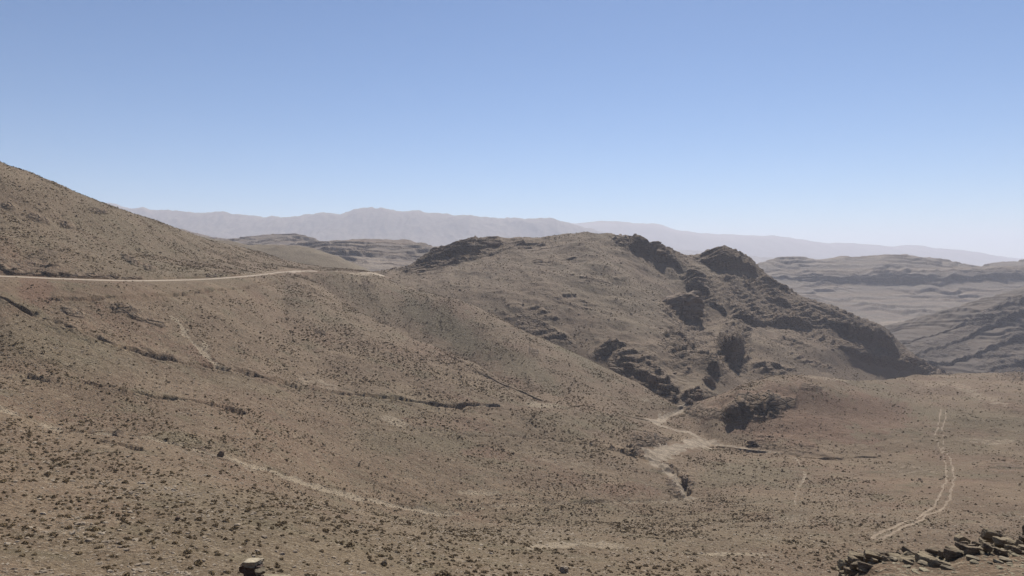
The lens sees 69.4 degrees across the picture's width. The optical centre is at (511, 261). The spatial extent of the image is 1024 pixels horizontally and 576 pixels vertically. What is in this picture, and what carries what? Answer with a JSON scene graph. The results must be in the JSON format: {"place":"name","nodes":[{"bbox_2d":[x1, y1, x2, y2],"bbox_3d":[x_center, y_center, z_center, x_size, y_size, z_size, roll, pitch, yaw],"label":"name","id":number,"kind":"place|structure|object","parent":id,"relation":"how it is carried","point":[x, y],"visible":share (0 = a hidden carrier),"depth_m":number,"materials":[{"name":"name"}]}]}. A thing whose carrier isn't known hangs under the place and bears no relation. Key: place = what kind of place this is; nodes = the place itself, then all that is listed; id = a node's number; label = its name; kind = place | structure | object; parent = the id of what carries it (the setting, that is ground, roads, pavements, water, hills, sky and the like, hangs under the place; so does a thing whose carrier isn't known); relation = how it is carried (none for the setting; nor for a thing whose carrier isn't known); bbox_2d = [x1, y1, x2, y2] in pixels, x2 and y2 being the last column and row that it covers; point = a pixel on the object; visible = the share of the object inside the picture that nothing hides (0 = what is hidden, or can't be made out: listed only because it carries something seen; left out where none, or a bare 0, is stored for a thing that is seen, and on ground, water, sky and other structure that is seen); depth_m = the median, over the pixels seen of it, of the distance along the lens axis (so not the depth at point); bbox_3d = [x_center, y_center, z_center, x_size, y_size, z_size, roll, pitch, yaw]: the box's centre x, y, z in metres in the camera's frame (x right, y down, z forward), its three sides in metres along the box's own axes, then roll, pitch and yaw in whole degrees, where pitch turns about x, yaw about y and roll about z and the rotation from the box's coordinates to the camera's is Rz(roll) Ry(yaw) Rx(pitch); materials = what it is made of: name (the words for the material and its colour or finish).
{"place":"outdoors","nodes":[
{"label":"outdoors","id":0,"kind":"place"},
{"bbox_2d":[0,270,384,280],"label":"road","id":1,"kind":"structure","parent":0,"point":[162,280],"depth_m":349.65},
{"bbox_2d":[178,228,318,244],"bbox_3d":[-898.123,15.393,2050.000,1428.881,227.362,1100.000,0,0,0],"label":"plateau hills","id":2,"kind":"structure","parent":0,"point":[282,239],"depth_m":1894.66,"materials":[{"name":"grey stone"}]},
{"bbox_2d":[200,236,369,270],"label":"rounded hill","id":3,"kind":"structure","parent":0,"point":[303,255],"depth_m":891.32,"materials":[{"name":"brown soil"}]},
{"bbox_2d":[288,239,439,270],"bbox_3d":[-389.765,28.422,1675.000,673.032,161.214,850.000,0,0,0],"label":"strata hills","id":4,"kind":"structure","parent":0,"point":[376,254],"depth_m":1543.44,"materials":[{"name":"grey stone"}]},
{"bbox_2d":[107,203,773,263],"bbox_3d":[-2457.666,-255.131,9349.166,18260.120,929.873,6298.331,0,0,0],"label":"mountain range","id":5,"kind":"structure","parent":0,"point":[434,229],"depth_m":8289.26,"materials":[{"name":"grey stone"}]},
{"bbox_2d":[0,161,1023,575],"bbox_3d":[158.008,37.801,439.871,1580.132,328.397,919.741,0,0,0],"label":"ground","id":6,"kind":"structure","parent":0,"point":[858,405],"depth_m":277.21,"materials":[{"name":"brown soil"}]},
{"bbox_2d":[183,549,192,553],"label":"shrub","id":7,"kind":"object","parent":6,"relation":"on","point":[186,551],"visible":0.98,"depth_m":91.91,"materials":[{"name":"brown plant"}]},
{"bbox_2d":[217,450,224,456],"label":"boulder","id":8,"kind":"object","parent":6,"relation":"on","point":[220,453],"visible":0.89,"depth_m":178.62,"materials":[{"name":"grey stone"}]},
{"bbox_2d":[239,558,290,575],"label":"rock stack","id":9,"kind":"object","parent":6,"relation":"on","point":[251,567],"visible":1,"depth_m":29.81,"materials":[{"name":"grey stone"}]},
{"bbox_2d":[1,433,773,575],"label":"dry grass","id":10,"kind":"structure","parent":6,"relation":"on","point":[307,574],"depth_m":121.73,"materials":[{"name":"brown plant"}]},
{"bbox_2d":[0,428,821,575],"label":"scrub","id":11,"kind":"object","parent":6,"relation":"on","point":[447,573],"visible":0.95,"depth_m":121.18,"materials":[{"name":"brown plant"}]},
{"bbox_2d":[0,251,1020,569],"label":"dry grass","id":12,"kind":"structure","parent":6,"relation":"on","point":[498,477],"depth_m":221.56,"materials":[{"name":"brown plant"}]},
{"bbox_2d":[0,235,1023,575],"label":"stones","id":13,"kind":"object","parent":6,"relation":"on","point":[548,531],"visible":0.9,"depth_m":184.43,"materials":[{"name":"brown stone"}]},
{"bbox_2d":[0,163,1023,486],"bbox_3d":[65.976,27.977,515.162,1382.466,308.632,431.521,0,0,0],"label":"scrub","id":14,"kind":"object","parent":6,"relation":"on","point":[366,353],"visible":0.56,"depth_m":396.85,"materials":[{"name":"brown plant"}]},
{"bbox_2d":[0,252,1023,572],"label":"scrub","id":15,"kind":"object","parent":6,"relation":"on","point":[558,508],"visible":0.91,"depth_m":218.94,"materials":[{"name":"brown plant"}]},
{"bbox_2d":[0,168,1023,482],"bbox_3d":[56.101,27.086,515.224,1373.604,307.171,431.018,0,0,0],"label":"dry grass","id":16,"kind":"structure","parent":6,"relation":"on","point":[448,352],"depth_m":397.68,"materials":[{"name":"beige plant"}]},
{"bbox_2d":[559,565,568,572],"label":"boulder","id":17,"kind":"object","parent":6,"relation":"on","point":[564,569],"visible":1,"depth_m":119.44,"materials":[{"name":"stone"}]},
{"bbox_2d":[642,403,806,504],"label":"dry streambed","id":18,"kind":"structure","parent":6,"relation":"on","point":[653,457],"depth_m":363.97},
{"bbox_2d":[681,477,687,485],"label":"boulder","id":19,"kind":"object","parent":18,"relation":"on","point":[684,481],"visible":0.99,"depth_m":304.76,"materials":[{"name":"grey stone"}]},
{"bbox_2d":[685,398,693,404],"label":"boulder","id":20,"kind":"object","parent":18,"relation":"on","point":[689,401],"visible":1,"depth_m":484.54,"materials":[{"name":"grey stone"}]},
{"bbox_2d":[725,404,734,412],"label":"rock crag","id":21,"kind":"structure","parent":6,"relation":"on","point":[729,408],"depth_m":424.16,"materials":[{"name":"grey stone"}]},
{"bbox_2d":[746,439,754,444],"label":"boulder","id":22,"kind":"object","parent":6,"relation":"on","point":[750,442],"visible":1,"depth_m":388.28,"materials":[{"name":"grey stone"}]},
{"bbox_2d":[769,400,780,405],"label":"rock crag","id":23,"kind":"structure","parent":6,"relation":"on","point":[775,402],"depth_m":428.55,"materials":[{"name":"grey stone"}]},
{"bbox_2d":[843,546,951,574],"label":"rock outcrop","id":24,"kind":"object","parent":6,"relation":"on","point":[910,556],"visible":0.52,"depth_m":31.23,"materials":[{"name":"stone"}]},
{"bbox_2d":[917,560,928,565],"bbox_3d":[17.052,12.526,30.608,0.356,0.193,0.557,0,0,0],"label":"loose slab","id":25,"kind":"object","parent":6,"relation":"on","point":[922,562],"depth_m":30.55,"materials":[{"name":"beige stone"}]},
{"bbox_2d":[919,567,929,571],"bbox_3d":[16.117,12.101,28.957,0.312,0.155,0.435,0,0,0],"label":"loose slab","id":26,"kind":"object","parent":6,"relation":"on","point":[922,569],"depth_m":28.86,"materials":[{"name":"beige stone"}]},
{"bbox_2d":[838,540,1023,575],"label":"gravel","id":27,"kind":"structure","parent":6,"relation":"on","point":[982,553],"depth_m":29.75,"materials":[{"name":"gravel"}]},
{"bbox_2d":[835,549,880,575],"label":"rock outcrop","id":28,"kind":"object","parent":27,"relation":"on","point":[855,561],"visible":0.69,"depth_m":31.44,"materials":[{"name":"grey stone"}]},
{"bbox_2d":[889,556,897,561],"bbox_3d":[15.950,12.527,31.048,0.399,0.261,0.666,0,0,37],"label":"loose slab","id":29,"kind":"object","parent":27,"relation":"on","point":[894,559],"depth_m":30.87,"materials":[{"name":"beige stone"}]},
{"bbox_2d":[940,564,953,569],"bbox_3d":[17.496,12.357,29.755,0.391,0.198,0.563,0,0,-36],"label":"loose slab","id":30,"kind":"object","parent":27,"relation":"on","point":[944,567],"depth_m":29.71,"materials":[{"name":"grey stone"}]},
{"bbox_2d":[966,555,979,560],"bbox_3d":[18.889,12.203,30.331,0.481,0.194,0.414,0,0,27],"label":"loose slab","id":31,"kind":"object","parent":27,"relation":"on","point":[969,557],"depth_m":30.29,"materials":[{"name":"beige stone"}]},
{"bbox_2d":[993,558,1003,563],"bbox_3d":[19.654,12.162,29.871,0.549,0.320,0.386,0,0,-41],"label":"loose slab","id":32,"kind":"object","parent":27,"relation":"on","point":[997,561],"depth_m":29.77,"materials":[{"name":"grey stone"}]},
{"bbox_2d":[999,556,1011,561],"bbox_3d":[20.219,12.263,30.295,0.450,0.294,0.662,0,0,37],"label":"loose slab","id":33,"kind":"object","parent":27,"relation":"on","point":[1003,559],"depth_m":30.15,"materials":[{"name":"beige stone"}]},
{"bbox_2d":[970,559,978,563],"bbox_3d":[18.648,12.140,29.880,0.320,0.189,0.488,0,0,18],"label":"loose slab","id":34,"kind":"object","parent":6,"relation":"on","point":[972,561],"depth_m":29.71,"materials":[{"name":"grey stone"}]},
{"bbox_2d":[940,525,1023,560],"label":"rock outcrop","id":35,"kind":"object","parent":6,"relation":"on","point":[989,539],"visible":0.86,"depth_m":32.59,"materials":[{"name":"grey stone"}]},
{"bbox_2d":[0,0,1023,257],"label":"sky","id":36,"kind":"structure","parent":0,"point":[873,122],"materials":[{"name":"blue"}]},
{"bbox_2d":[374,232,952,404],"bbox_3d":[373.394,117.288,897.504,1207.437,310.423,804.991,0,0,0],"label":"central ridge hill","id":37,"kind":"structure","parent":0,"point":[892,362],"depth_m":745.68,"materials":[{"name":"brown soil"}]},
{"bbox_2d":[479,241,501,246],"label":"rock crag","id":38,"kind":"structure","parent":37,"relation":"on","point":[494,243],"depth_m":851.67,"materials":[{"name":"grey stone"}]},
{"bbox_2d":[647,374,659,383],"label":"rock crag","id":39,"kind":"structure","parent":37,"relation":"on","point":[651,378],"depth_m":532.19,"materials":[{"name":"grey stone"}]},
{"bbox_2d":[371,231,950,386],"bbox_3d":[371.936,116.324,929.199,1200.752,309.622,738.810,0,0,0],"label":"scrub","id":40,"kind":"object","parent":37,"relation":"on","point":[632,304],"visible":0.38,"depth_m":741.85,"materials":[{"name":"brown plant"}]},
{"bbox_2d":[655,249,666,256],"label":"rock crag","id":41,"kind":"structure","parent":37,"relation":"on","point":[660,252],"depth_m":872.12,"materials":[{"name":"grey stone"}]},
{"bbox_2d":[394,235,947,399],"bbox_3d":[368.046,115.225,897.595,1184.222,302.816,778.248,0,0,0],"label":"rubble","id":42,"kind":"object","parent":37,"relation":"on","point":[698,390],"visible":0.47,"depth_m":785.26,"materials":[{"name":"stone"}]},
{"bbox_2d":[662,290,704,320],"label":"rock crag","id":43,"kind":"structure","parent":37,"relation":"on","point":[690,305],"depth_m":749.37,"materials":[{"name":"grey stone"}]},
{"bbox_2d":[691,392,701,398],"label":"rock crag","id":44,"kind":"structure","parent":37,"relation":"on","point":[697,395],"depth_m":516.30,"materials":[{"name":"grey stone"}]},
{"bbox_2d":[702,375,715,386],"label":"rock crag","id":45,"kind":"structure","parent":37,"relation":"on","point":[709,380],"depth_m":552.95,"materials":[{"name":"grey stone"}]},
{"bbox_2d":[780,283,789,289],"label":"rock crag","id":46,"kind":"structure","parent":37,"relation":"on","point":[784,286],"depth_m":946.51,"materials":[{"name":"grey stone"}]},
{"bbox_2d":[906,356,917,364],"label":"rock crag","id":47,"kind":"structure","parent":37,"relation":"on","point":[912,360],"depth_m":903.14,"materials":[{"name":"grey stone"}]},
{"bbox_2d":[571,221,1023,265],"bbox_3d":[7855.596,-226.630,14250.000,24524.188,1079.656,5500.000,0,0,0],"label":"distant mountain range","id":48,"kind":"structure","parent":0,"point":[774,246],"depth_m":13287.10,"materials":[{"name":"grey stone"}]},
{"bbox_2d":[758,254,1023,325],"bbox_3d":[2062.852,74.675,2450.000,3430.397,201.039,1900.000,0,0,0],"label":"mesa hill","id":49,"kind":"structure","parent":0,"point":[884,289],"depth_m":2331.14,"materials":[{"name":"grey stone"}]},
{"bbox_2d":[831,409,956,539],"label":"dirt track","id":50,"kind":"structure","parent":0,"point":[906,525],"depth_m":253.64,"materials":[{"name":"beige soil"}]},
{"bbox_2d":[883,286,1023,373],"bbox_3d":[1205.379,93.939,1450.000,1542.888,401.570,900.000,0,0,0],"label":"valley hillside","id":51,"kind":"structure","parent":0,"point":[983,335],"depth_m":1270.78,"materials":[{"name":"grey stone"}]}
]}

